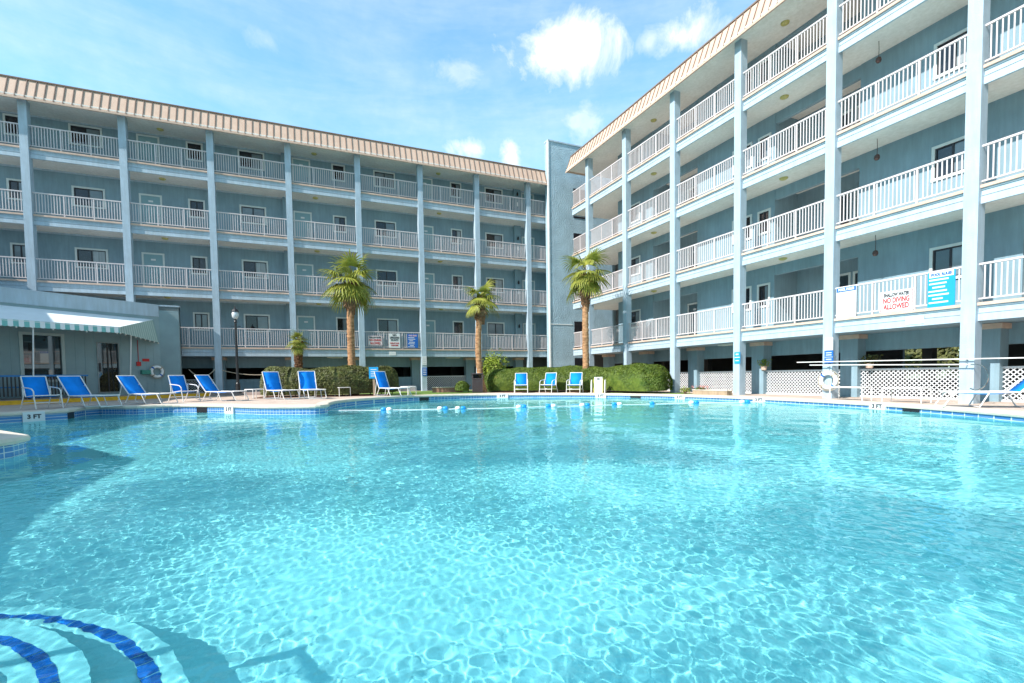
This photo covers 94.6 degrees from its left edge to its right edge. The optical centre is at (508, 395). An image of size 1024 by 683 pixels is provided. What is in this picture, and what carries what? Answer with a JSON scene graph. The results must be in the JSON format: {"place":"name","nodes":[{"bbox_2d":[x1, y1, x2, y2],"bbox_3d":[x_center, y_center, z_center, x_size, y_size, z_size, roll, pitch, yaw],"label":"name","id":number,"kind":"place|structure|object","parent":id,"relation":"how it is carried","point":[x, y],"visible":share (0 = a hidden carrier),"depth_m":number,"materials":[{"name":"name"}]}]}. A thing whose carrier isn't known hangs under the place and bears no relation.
{"place":"outdoors","nodes":[
{"label":"outdoors","id":0,"kind":"place"},
{"bbox_2d":[0,375,32,398],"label":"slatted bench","id":1,"kind":"object","parent":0,"point":[10,376],"visible":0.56,"depth_m":17.85,"materials":[{"name":"blue metal"}]},
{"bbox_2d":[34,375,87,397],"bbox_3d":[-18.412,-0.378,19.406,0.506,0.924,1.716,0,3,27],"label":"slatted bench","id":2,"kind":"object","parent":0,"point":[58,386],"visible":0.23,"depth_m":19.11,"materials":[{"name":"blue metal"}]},
{"bbox_2d":[0,391,259,400],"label":"patio","id":3,"kind":"structure","parent":0,"point":[211,394],"depth_m":22.39,"materials":[{"name":"concrete"}]},
{"bbox_2d":[0,393,208,404],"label":"yellow kerb","id":4,"kind":"structure","parent":3,"relation":"attached to","point":[16,402],"depth_m":19.88,"materials":[{"name":"paint"}]},
{"bbox_2d":[252,393,390,398],"bbox_3d":[-8.488,0.089,22.290,5.874,0.183,2.795,-2,2,-17],"label":"mulch bed","id":5,"kind":"object","parent":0,"point":[336,395],"visible":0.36,"depth_m":21.88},
{"bbox_2d":[259,365,398,396],"bbox_3d":[-8.204,-0.677,22.185,6.183,1.525,2.454,-2,3,-23],"label":"clipped hedge","id":6,"kind":"object","parent":5,"relation":"on","point":[355,378],"visible":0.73,"depth_m":21.27,"materials":[{"name":"green plant"}]},
{"bbox_2d":[316,249,381,394],"bbox_3d":[-7.733,-3.525,23.107,3.083,6.985,3.296,-2,3,-23],"label":"palm tree","id":7,"kind":"object","parent":5,"relation":"on","point":[352,294],"visible":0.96,"depth_m":22.91,"materials":[{"name":"green plant"}]},
{"bbox_2d":[369,367,377,394],"bbox_3d":[-6.220,-0.650,21.908,0.418,1.320,0.116,-1,2,-9],"label":"post sign","id":8,"kind":"object","parent":5,"relation":"on","point":[371,372],"visible":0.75,"depth_m":21.84,"materials":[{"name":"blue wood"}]},
{"bbox_2d":[326,390,528,395],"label":"lawn","id":9,"kind":"structure","parent":0,"point":[417,392],"depth_m":25.03,"materials":[{"name":"green plant"}]},
{"bbox_2d":[432,387,462,392],"bbox_3d":[-3.325,-0.319,25.996,1.694,0.297,0.484,-1,2,-6],"label":"planter box","id":10,"kind":"object","parent":9,"relation":"on","point":[443,389],"visible":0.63,"depth_m":25.75,"materials":[{"name":"concrete"}]},
{"bbox_2d":[455,380,470,392],"bbox_3d":[-2.451,-0.443,25.316,0.881,0.724,0.797,-2,3,-23],"label":"bush","id":11,"kind":"object","parent":9,"relation":"on","point":[462,385],"visible":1,"depth_m":25.05,"materials":[{"name":"green plant"}]},
{"bbox_2d":[471,373,482,392],"bbox_3d":[-1.616,-0.652,24.863,0.616,1.023,0.550,-1,2,-3],"label":"trash bin","id":12,"kind":"object","parent":9,"relation":"on","point":[477,384],"visible":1,"depth_m":24.62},
{"bbox_2d":[462,278,504,391],"bbox_3d":[-1.312,-3.261,25.183,2.206,6.205,2.123,0,3,26],"label":"palm tree","id":13,"kind":"object","parent":9,"relation":"on","point":[481,302],"visible":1,"depth_m":24.91,"materials":[{"name":"green plant"}]},
{"bbox_2d":[482,348,509,378],"bbox_3d":[-0.818,-1.437,27.241,1.898,2.541,1.903,0,2,14],"label":"shrub","id":14,"kind":"object","parent":9,"relation":"on","point":[495,364],"visible":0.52,"depth_m":26.98,"materials":[{"name":"green plant"}]},
{"bbox_2d":[0,397,1023,682],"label":"pool water","id":15,"kind":"structure","parent":0,"point":[602,541],"depth_m":3.01,"materials":[{"name":"liquid"}]},
{"bbox_2d":[329,400,765,410],"bbox_3d":[1.580,0.361,16.184,15.231,0.142,0.640,-1,2,-5],"label":"lane rope","id":16,"kind":"object","parent":15,"relation":"on","point":[547,405],"visible":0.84,"depth_m":16.06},
{"bbox_2d":[0,386,1023,411],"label":"pool deck","id":17,"kind":"structure","parent":0,"point":[986,404],"depth_m":17.27,"materials":[{"name":"concrete"}]},
{"bbox_2d":[20,376,63,409],"bbox_3d":[-14.479,-0.095,14.661,0.822,1.026,0.703,0,3,20],"label":"pool chair","id":18,"kind":"object","parent":17,"relation":"on","point":[33,387],"visible":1,"depth_m":14.73,"materials":[{"name":"fabric"}]},
{"bbox_2d":[56,376,121,406],"bbox_3d":[-13.603,-0.141,15.369,1.803,1.021,0.696,0,2,14],"label":"sun lounger","id":19,"kind":"object","parent":17,"relation":"on","point":[73,386],"visible":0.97,"depth_m":15.46,"materials":[{"name":"fabric"}]},
{"bbox_2d":[0,287,182,399],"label":"pool house","id":20,"kind":"structure","parent":17,"relation":"on","point":[101,343],"depth_m":20.61,"materials":[{"name":"paint"}]},
{"bbox_2d":[18,331,65,381],"bbox_3d":[-19.172,-1.553,19.473,0.110,2.035,1.408,0,3,27],"label":"window","id":21,"kind":"structure","parent":20,"relation":"in","point":[47,351],"depth_m":19.50,"materials":[{"name":"clear glass"}]},
{"bbox_2d":[96,342,121,392],"bbox_3d":[-18.138,-1.260,21.472,0.165,2.288,0.858,0,3,27],"label":"glass door","id":22,"kind":"structure","parent":20,"relation":"in","point":[107,357],"depth_m":21.48,"materials":[{"name":"black glass"}]},
{"bbox_2d":[149,365,164,378],"bbox_3d":[-17.186,-1.156,23.127,0.138,0.676,0.676,0,3,27],"label":"life ring","id":23,"kind":"object","parent":20,"relation":"attached to","point":[160,374],"visible":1,"depth_m":23.10,"materials":[{"name":"white plastic"}]},
{"bbox_2d":[116,375,177,403],"bbox_3d":[-12.688,-0.207,16.629,1.803,1.021,0.696,0,2,10],"label":"sun lounger","id":24,"kind":"object","parent":17,"relation":"on","point":[131,385],"visible":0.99,"depth_m":16.67,"materials":[{"name":"fabric"}]},
{"bbox_2d":[168,375,200,401],"bbox_3d":[-12.336,-0.264,17.978,0.822,1.026,0.703,0,2,18],"label":"pool chair","id":25,"kind":"object","parent":17,"relation":"on","point":[178,384],"visible":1,"depth_m":18.04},
{"bbox_2d":[194,375,248,400],"bbox_3d":[-11.067,-0.299,18.274,1.803,1.021,0.696,0,2,11],"label":"sun lounger","id":26,"kind":"object","parent":17,"relation":"on","point":[206,382],"visible":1,"depth_m":18.30,"materials":[{"name":"fabric"}]},
{"bbox_2d":[231,306,241,392],"bbox_3d":[-13.158,-2.219,22.895,0.352,4.246,0.346,0,3,26],"label":"lamp post","id":27,"kind":"object","parent":17,"relation":"on","point":[235,313],"visible":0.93,"depth_m":22.85,"materials":[{"name":"black metal"}]},
{"bbox_2d":[0,74,547,392],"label":"apartment building","id":28,"kind":"structure","parent":17,"relation":"on","point":[206,221],"depth_m":26.35,"materials":[{"name":"paint"}]},
{"bbox_2d":[2,113,18,136],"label":"window","id":29,"kind":"structure","parent":28,"relation":"in","point":[6,117],"depth_m":22.50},
{"bbox_2d":[6,178,21,200],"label":"window","id":30,"kind":"structure","parent":28,"relation":"in","point":[13,184],"depth_m":22.63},
{"bbox_2d":[10,242,25,263],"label":"window","id":31,"kind":"structure","parent":28,"relation":"in","point":[16,249],"depth_m":22.76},
{"bbox_2d":[68,123,102,148],"bbox_3d":[-21.097,-12.943,23.610,1.320,1.012,0.105,-2,3,-23],"label":"window","id":32,"kind":"structure","parent":28,"relation":"in","point":[71,127],"depth_m":23.60,"materials":[{"name":"glass"}]},
{"bbox_2d":[71,185,105,209],"bbox_3d":[-21.052,-9.921,23.735,1.320,1.012,0.105,-2,3,-23],"label":"window","id":33,"kind":"structure","parent":28,"relation":"in","point":[78,191],"depth_m":23.73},
{"bbox_2d":[74,247,108,269],"bbox_3d":[-21.007,-6.899,23.860,1.320,1.012,0.105,-2,3,-23],"label":"window","id":34,"kind":"structure","parent":28,"relation":"in","point":[81,254],"depth_m":23.85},
{"bbox_2d":[136,133,160,164],"bbox_3d":[-18.733,-12.535,24.621,0.990,1.980,0.143,-2,3,-23],"label":"door","id":35,"kind":"structure","parent":28,"relation":"in","point":[139,137],"depth_m":24.61,"materials":[{"name":"metal"}]},
{"bbox_2d":[139,193,162,225],"bbox_3d":[-18.699,-9.514,24.771,0.990,1.980,0.088,-2,3,-23],"label":"door","id":36,"kind":"structure","parent":28,"relation":"in","point":[143,198],"depth_m":24.74,"materials":[{"name":"metal"}]},
{"bbox_2d":[141,252,165,286],"bbox_3d":[-18.643,-6.491,24.871,0.990,1.980,0.143,-2,3,-23],"label":"door","id":37,"kind":"structure","parent":28,"relation":"in","point":[153,259],"depth_m":24.87,"materials":[{"name":"metal"}]},
{"bbox_2d":[186,141,202,161],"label":"window","id":38,"kind":"structure","parent":28,"relation":"in","point":[191,145],"depth_m":25.43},
{"bbox_2d":[188,199,205,218],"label":"window","id":39,"kind":"structure","parent":28,"relation":"in","point":[192,203],"depth_m":25.54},
{"bbox_2d":[190,256,207,274],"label":"window","id":40,"kind":"structure","parent":28,"relation":"in","point":[200,262],"depth_m":25.68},
{"bbox_2d":[193,312,209,330],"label":"window","id":41,"kind":"structure","parent":28,"relation":"in","point":[200,319],"depth_m":25.80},
{"bbox_2d":[237,149,264,170],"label":"window","id":42,"kind":"structure","parent":28,"relation":"in","point":[245,153],"depth_m":26.48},
{"bbox_2d":[239,204,266,225],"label":"window","id":43,"kind":"structure","parent":28,"relation":"in","point":[244,209],"depth_m":26.61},
{"bbox_2d":[242,259,268,278],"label":"window","id":44,"kind":"structure","parent":28,"relation":"in","point":[247,265],"depth_m":26.74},
{"bbox_2d":[244,314,269,331],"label":"window","id":45,"kind":"structure","parent":28,"relation":"in","point":[256,321],"depth_m":26.86,"materials":[{"name":"glass"}]},
{"bbox_2d":[291,157,310,184],"bbox_3d":[-12.033,-12.754,27.497,0.990,1.980,0.143,-2,3,-23],"label":"door","id":46,"kind":"structure","parent":28,"relation":"in","point":[305,173],"depth_m":27.51,"materials":[{"name":"metal"}]},
{"bbox_2d":[293,211,312,239],"bbox_3d":[-11.988,-9.732,27.622,0.990,1.980,0.143,-2,3,-23],"label":"door","id":47,"kind":"structure","parent":28,"relation":"in","point":[297,215],"depth_m":27.63,"materials":[{"name":"metal"}]},
{"bbox_2d":[295,263,313,293],"bbox_3d":[-11.943,-6.710,27.747,0.990,1.980,0.143,-2,3,-23],"label":"door","id":48,"kind":"structure","parent":28,"relation":"in","point":[300,269],"depth_m":27.73,"materials":[{"name":"metal"}]},
{"bbox_2d":[297,316,315,347],"bbox_3d":[-11.898,-3.688,27.872,0.990,1.980,0.143,-2,3,-23],"label":"door","id":49,"kind":"structure","parent":28,"relation":"in","point":[303,322],"depth_m":27.90,"materials":[{"name":"metal"}]},
{"bbox_2d":[331,163,344,181],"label":"window","id":50,"kind":"structure","parent":28,"relation":"in","point":[337,167],"depth_m":28.30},
{"bbox_2d":[333,215,346,232],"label":"window","id":51,"kind":"structure","parent":28,"relation":"in","point":[341,220],"depth_m":28.43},
{"bbox_2d":[336,317,346,333],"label":"window","id":52,"kind":"structure","parent":28,"relation":"in","point":[341,322],"depth_m":28.66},
{"bbox_2d":[368,336,382,344],"bbox_3d":[-7.885,-3.247,28.025,0.836,0.572,0.025,-2,3,-23],"label":"pool sign","id":53,"kind":"object","parent":28,"relation":"attached to","point":[374,340],"visible":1,"depth_m":28.02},
{"bbox_2d":[373,170,394,189],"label":"window","id":54,"kind":"structure","parent":28,"relation":"in","point":[377,173],"depth_m":29.37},
{"bbox_2d":[374,220,396,237],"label":"window","id":55,"kind":"structure","parent":28,"relation":"in","point":[379,224],"depth_m":29.49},
{"bbox_2d":[376,269,397,286],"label":"window","id":56,"kind":"structure","parent":28,"relation":"in","point":[386,275],"depth_m":29.61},
{"bbox_2d":[377,318,398,334],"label":"window","id":57,"kind":"structure","parent":28,"relation":"in","point":[387,325],"depth_m":29.73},
{"bbox_2d":[389,333,399,347],"bbox_3d":[-6.845,-3.292,28.472,0.660,0.858,0.025,-2,3,-23],"label":"pool sign","id":58,"kind":"object","parent":28,"relation":"attached to","point":[394,340],"visible":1,"depth_m":28.46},
{"bbox_2d":[407,334,417,347],"bbox_3d":[-5.834,-3.325,28.905,0.638,0.836,0.025,-2,3,-23],"label":"pool sign","id":59,"kind":"object","parent":28,"relation":"attached to","point":[412,339],"visible":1,"depth_m":28.90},
{"bbox_2d":[423,177,432,200],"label":"door","id":60,"kind":"structure","parent":28,"relation":"in","point":[425,180],"depth_m":30.43,"materials":[{"name":"metal"}]},
{"bbox_2d":[424,225,433,250],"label":"door","id":61,"kind":"structure","parent":28,"relation":"in","point":[427,229],"depth_m":30.56,"materials":[{"name":"metal"}]},
{"bbox_2d":[425,273,434,299],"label":"door","id":62,"kind":"structure","parent":28,"relation":"in","point":[429,277],"depth_m":30.69,"materials":[{"name":"metal"}]},
{"bbox_2d":[426,320,435,348],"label":"door","id":63,"kind":"structure","parent":28,"relation":"in","point":[430,324],"depth_m":30.82,"materials":[{"name":"metal"}]},
{"bbox_2d":[450,182,461,198],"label":"window","id":64,"kind":"structure","parent":28,"relation":"in","point":[452,184],"depth_m":31.16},
{"bbox_2d":[451,228,461,244],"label":"window","id":65,"kind":"structure","parent":28,"relation":"in","point":[454,232],"depth_m":31.30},
{"bbox_2d":[452,275,462,290],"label":"window","id":66,"kind":"structure","parent":28,"relation":"in","point":[456,279],"depth_m":31.43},
{"bbox_2d":[453,321,463,335],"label":"window","id":67,"kind":"structure","parent":28,"relation":"in","point":[458,326],"depth_m":31.56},
{"bbox_2d":[484,187,502,204],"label":"window","id":68,"kind":"structure","parent":28,"relation":"in","point":[486,189],"depth_m":32.23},
{"bbox_2d":[485,232,503,248],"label":"window","id":69,"kind":"structure","parent":28,"relation":"in","point":[488,236],"depth_m":32.35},
{"bbox_2d":[486,277,503,292],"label":"window","id":70,"kind":"structure","parent":28,"relation":"in","point":[499,282],"depth_m":32.54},
{"bbox_2d":[487,322,504,336],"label":"window","id":71,"kind":"structure","parent":28,"relation":"in","point":[492,327],"depth_m":32.62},
{"bbox_2d":[523,323,535,349],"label":"door","id":72,"kind":"structure","parent":28,"relation":"in","point":[524,324],"depth_m":33.70,"materials":[{"name":"metal"}]},
{"bbox_2d":[262,371,299,399],"bbox_3d":[-9.133,-0.409,18.998,1.611,1.125,0.696,1,3,35],"label":"sun lounger","id":73,"kind":"object","parent":17,"relation":"on","point":[272,380],"visible":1,"depth_m":19.32,"materials":[{"name":"fabric"}]},
{"bbox_2d":[285,330,309,367],"bbox_3d":[-10.637,-1.733,24.062,1.321,3.411,1.303,-2,3,-23],"label":"palm tree","id":74,"kind":"object","parent":17,"relation":"on","point":[297,348],"visible":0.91,"depth_m":23.90,"materials":[{"name":"green plant"}]},
{"bbox_2d":[298,371,326,398],"bbox_3d":[-8.014,-0.443,19.293,0.696,1.134,1.611,-3,3,-37],"label":"sun lounger","id":75,"kind":"object","parent":17,"relation":"on","point":[307,381],"visible":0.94,"depth_m":19.76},
{"bbox_2d":[374,371,411,395],"bbox_3d":[-5.165,-0.533,21.153,1.611,1.125,0.696,0,3,30],"label":"sun lounger","id":76,"kind":"object","parent":17,"relation":"on","point":[381,379],"visible":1,"depth_m":21.38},
{"bbox_2d":[0,393,1023,445],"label":"pool coping","id":77,"kind":"object","parent":17,"relation":"on","point":[8,438],"visible":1,"depth_m":14.92,"materials":[{"name":"concrete"}]},
{"bbox_2d":[514,373,527,392],"bbox_3d":[0.663,-0.639,24.234,0.703,1.026,0.822,-1,2,4],"label":"pool chair","id":78,"kind":"object","parent":17,"relation":"on","point":[520,379],"visible":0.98,"depth_m":24.50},
{"bbox_2d":[539,372,557,392],"bbox_3d":[2.052,-0.645,24.108,0.703,1.026,0.822,0,3,29],"label":"pool chair","id":79,"kind":"object","parent":17,"relation":"on","point":[550,379],"visible":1,"depth_m":24.32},
{"bbox_2d":[566,372,582,392],"bbox_3d":[3.299,-0.629,23.425,0.703,1.026,0.822,0,3,21],"label":"pool chair","id":80,"kind":"object","parent":17,"relation":"on","point":[575,379],"visible":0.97,"depth_m":23.66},
{"bbox_2d":[544,139,612,367],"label":"stair tower","id":81,"kind":"structure","parent":17,"relation":"on","point":[564,227],"depth_m":32.30,"materials":[{"name":"teal paint"}]},
{"bbox_2d":[574,321,582,347],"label":"corridor door","id":82,"kind":"structure","parent":81,"relation":"in","point":[578,327],"depth_m":32.88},
{"bbox_2d":[591,377,605,392],"bbox_3d":[4.323,-0.349,22.679,0.704,1.048,0.714,0,2,15],"label":"pool ladder","id":83,"kind":"object","parent":17,"relation":"on","point":[598,384],"visible":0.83,"depth_m":22.69,"materials":[{"name":"white paint"}]},
{"bbox_2d":[692,389,732,394],"bbox_3d":[8.455,-0.130,19.630,0.374,0.209,1.694,-2,3,-29],"label":"planter box","id":84,"kind":"object","parent":17,"relation":"on","point":[712,392],"visible":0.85,"depth_m":19.41,"materials":[{"name":"concrete"}]},
{"bbox_2d":[565,0,1023,403],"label":"apartment building","id":85,"kind":"structure","parent":17,"relation":"on","point":[777,173],"depth_m":17.13,"materials":[{"name":"paint"}]},
{"bbox_2d":[631,309,640,327],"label":"window","id":86,"kind":"structure","parent":85,"relation":"in","point":[635,314],"depth_m":27.35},
{"bbox_2d":[631,255,640,276],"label":"window","id":87,"kind":"structure","parent":85,"relation":"in","point":[636,260],"depth_m":27.22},
{"bbox_2d":[732,286,751,312],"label":"window","id":88,"kind":"structure","parent":85,"relation":"in","point":[749,288],"depth_m":20.44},
{"bbox_2d":[732,214,751,244],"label":"window","id":89,"kind":"structure","parent":85,"relation":"in","point":[749,217],"depth_m":20.33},
{"bbox_2d":[732,141,752,175],"bbox_3d":[10.157,-10.234,20.480,0.105,1.045,1.012,-2,3,-23],"label":"window","id":90,"kind":"structure","parent":85,"relation":"in","point":[750,144],"depth_m":20.19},
{"bbox_2d":[757,282,769,308],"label":"window","id":91,"kind":"structure","parent":85,"relation":"in","point":[763,290],"depth_m":19.74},
{"bbox_2d":[757,208,770,235],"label":"window","id":92,"kind":"structure","parent":85,"relation":"in","point":[765,214],"depth_m":19.63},
{"bbox_2d":[758,132,771,162],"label":"window","id":93,"kind":"structure","parent":85,"relation":"in","point":[769,134],"depth_m":19.51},
{"bbox_2d":[759,58,771,87],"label":"window","id":94,"kind":"structure","parent":85,"relation":"in","point":[767,58],"depth_m":19.43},
{"bbox_2d":[818,370,838,390],"bbox_3d":[10.684,-0.495,15.772,0.139,0.676,0.676,-2,3,-23],"label":"life ring","id":95,"kind":"object","parent":85,"relation":"hanging from","point":[833,375],"visible":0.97,"depth_m":15.73,"materials":[{"name":"white paint"}]},
{"bbox_2d":[840,272,850,286],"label":"window","id":96,"kind":"structure","parent":85,"relation":"in","point":[848,280],"depth_m":18.02,"materials":[{"name":"glass"}]},
{"bbox_2d":[840,193,851,224],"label":"door","id":97,"kind":"structure","parent":85,"relation":"in","point":[845,208],"depth_m":17.94,"materials":[{"name":"metal"}]},
{"bbox_2d":[836,285,856,318],"bbox_3d":[10.982,-3.026,15.357,0.025,1.012,0.616,-2,3,-23],"label":"pool sign","id":98,"kind":"object","parent":85,"relation":"attached to","point":[846,299],"visible":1,"depth_m":15.34,"materials":[{"name":"plastic"}]},
{"bbox_2d":[860,354,883,367],"bbox_3d":[12.292,-1.161,15.986,0.672,0.495,0.648,-2,3,-23],"label":"potted plant","id":99,"kind":"object","parent":85,"relation":"on","point":[871,362],"visible":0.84,"depth_m":15.96,"materials":[{"name":"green plant"}]},
{"bbox_2d":[879,288,913,312],"bbox_3d":[11.545,-2.816,14.061,0.025,0.616,0.880,-2,3,-23],"label":"pool sign","id":100,"kind":"object","parent":85,"relation":"attached to","point":[897,300],"visible":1,"depth_m":14.03,"materials":[{"name":"plastic"}]},
{"bbox_2d":[810,363,988,389],"bbox_3d":[11.397,-0.591,14.210,0.176,0.789,4.660,-2,3,-23],"label":"rescue pole","id":101,"kind":"object","parent":85,"relation":"attached to","point":[923,364],"visible":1,"depth_m":13.10,"materials":[{"name":"metal"}]},
{"bbox_2d":[797,357,1023,362],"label":"rescue pole","id":102,"kind":"object","parent":85,"relation":"attached to","point":[919,359],"visible":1,"depth_m":13.37,"materials":[{"name":"white metal"}]},
{"bbox_2d":[906,315,923,324],"bbox_3d":[11.759,-2.175,13.672,0.020,0.220,0.440,-2,3,-23],"label":"fascia plate","id":103,"kind":"object","parent":85,"relation":"attached to","point":[915,320],"visible":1,"depth_m":13.65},
{"bbox_2d":[927,269,955,307],"bbox_3d":[11.969,-2.946,13.064,0.025,0.968,0.616,-2,3,-23],"label":"pool sign","id":104,"kind":"object","parent":85,"relation":"attached to","point":[941,287],"visible":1,"depth_m":13.05,"materials":[{"name":"plastic"}]},
{"bbox_2d":[929,242,961,278],"bbox_3d":[13.129,-3.956,14.033,0.105,1.045,1.012,-2,3,-23],"label":"window","id":105,"kind":"structure","parent":85,"relation":"in","point":[950,255],"depth_m":14.12,"materials":[{"name":"glass"}]},
{"bbox_2d":[930,135,964,182],"bbox_3d":[13.084,-6.978,13.909,0.105,1.045,1.012,-2,3,-23],"label":"window","id":106,"kind":"structure","parent":85,"relation":"in","point":[957,145],"depth_m":14.02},
{"bbox_2d":[933,27,967,80],"bbox_3d":[13.039,-10.000,13.784,0.105,1.045,1.012,-2,3,-23],"label":"window","id":107,"kind":"structure","parent":85,"relation":"in","point":[963,32],"depth_m":13.89,"materials":[{"name":"glass"}]},
{"bbox_2d":[881,387,931,402],"bbox_3d":[11.221,-0.013,13.336,0.489,0.414,0.988,-2,3,-23],"label":"side table","id":108,"kind":"object","parent":17,"relation":"on","point":[920,388],"visible":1,"depth_m":13.28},
{"bbox_2d":[935,376,1023,407],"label":"sun lounger","id":109,"kind":"object","parent":17,"relation":"on","point":[1016,387],"visible":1,"depth_m":11.14,"materials":[{"name":"plastic"}]},
{"bbox_2d":[487,390,653,392],"bbox_3d":[3.056,-0.146,24.675,6.160,0.112,7.700,-2,3,-23],"label":"mulch bed","id":110,"kind":"object","parent":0,"point":[567,391],"visible":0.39,"depth_m":25.31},
{"bbox_2d":[484,363,672,392],"bbox_3d":[3.423,-0.865,24.796,10.271,1.506,3.244,1,3,30],"label":"clipped hedge","id":111,"kind":"object","parent":110,"relation":"on","point":[641,377],"visible":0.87,"depth_m":23.95,"materials":[{"name":"green plant"}]},
{"bbox_2d":[561,246,614,391],"bbox_3d":[4.059,-3.971,24.492,2.889,7.566,2.754,0,3,22],"label":"palm tree","id":112,"kind":"object","parent":110,"relation":"on","point":[584,285],"visible":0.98,"depth_m":24.27,"materials":[{"name":"green plant"}]},
{"bbox_2d":[186,369,958,392],"bbox_3d":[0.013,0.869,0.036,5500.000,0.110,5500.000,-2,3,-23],"label":"ground","id":113,"kind":"structure","parent":0,"point":[942,372],"depth_m":65.73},
{"bbox_2d":[904,347,959,378],"bbox_3d":[34.264,-3.400,37.022,12.019,4.690,11.716,0,3,26],"label":"shrub","id":114,"kind":"object","parent":113,"relation":"on","point":[944,353],"visible":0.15,"depth_m":34.94,"materials":[{"name":"green plant"}]},
{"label":"pool wall","id":115,"kind":"structure","parent":0,"visible":0},
{"bbox_2d":[0,395,1023,458],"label":"waterline tile","id":116,"kind":"object","parent":115,"relation":"attached to","point":[10,451],"visible":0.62,"depth_m":15.28,"materials":[{"name":"tile"}]},
{"bbox_2d":[22,411,44,421],"bbox_3d":[-13.380,0.603,13.330,0.072,0.284,0.462,0,3,29],"label":"depth marker","id":117,"kind":"object","parent":116,"relation":"attached to","point":[33,416],"visible":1,"depth_m":13.30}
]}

